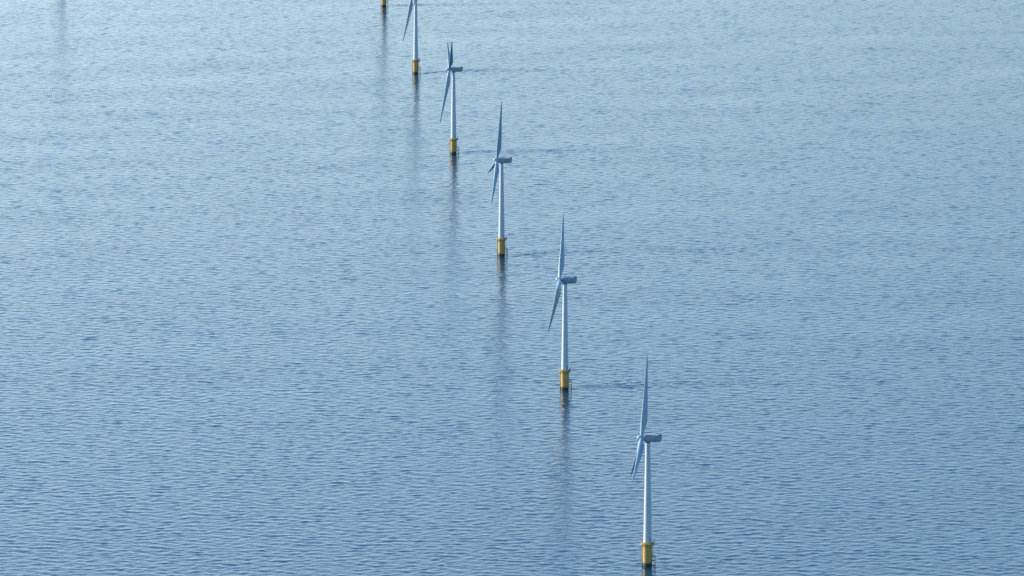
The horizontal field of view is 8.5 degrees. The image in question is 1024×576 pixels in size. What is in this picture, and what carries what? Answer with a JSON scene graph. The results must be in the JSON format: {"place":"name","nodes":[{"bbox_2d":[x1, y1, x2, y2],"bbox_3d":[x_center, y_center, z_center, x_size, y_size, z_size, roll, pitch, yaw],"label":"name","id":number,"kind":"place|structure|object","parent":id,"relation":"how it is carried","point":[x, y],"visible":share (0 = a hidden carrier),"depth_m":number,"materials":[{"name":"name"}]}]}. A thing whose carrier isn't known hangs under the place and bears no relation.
{"place":"outdoors","nodes":[
{"label":"outdoors","id":0,"kind":"place"},
{"bbox_2d":[0,0,1023,575],"bbox_3d":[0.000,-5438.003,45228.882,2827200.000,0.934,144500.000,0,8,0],"label":"sea","id":1,"kind":"structure","parent":0,"point":[272,302],"depth_m":4851.55,"materials":[{"name":"blue liquid"}]},
{"bbox_2d":[381,0,387,6],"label":"wind turbine","id":2,"kind":"object","parent":1,"relation":"in","point":[383,3],"visible":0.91,"depth_m":6966.79,"materials":[{"name":"metal"}]},
{"bbox_2d":[403,0,420,73],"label":"wind turbine","id":3,"kind":"object","parent":1,"relation":"in","point":[416,68],"visible":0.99,"depth_m":6307.94,"materials":[{"name":"metal"}]},
{"bbox_2d":[440,42,462,153],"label":"wind turbine","id":4,"kind":"object","parent":1,"relation":"in","point":[453,139],"visible":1,"depth_m":5666.04,"materials":[{"name":"metal"}]},
{"bbox_2d":[488,101,511,255],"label":"wind turbine","id":5,"kind":"object","parent":1,"relation":"in","point":[501,246],"visible":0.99,"depth_m":5019.93,"materials":[{"name":"metal"}]},
{"bbox_2d":[548,214,576,389],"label":"wind turbine","id":6,"kind":"object","parent":1,"relation":"in","point":[565,370],"visible":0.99,"depth_m":4368.85,"materials":[{"name":"metal"}]},
{"bbox_2d":[631,355,661,566],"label":"wind turbine","id":7,"kind":"object","parent":1,"relation":"in","point":[648,542],"visible":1,"depth_m":3725.97,"materials":[{"name":"metal"}]}
]}

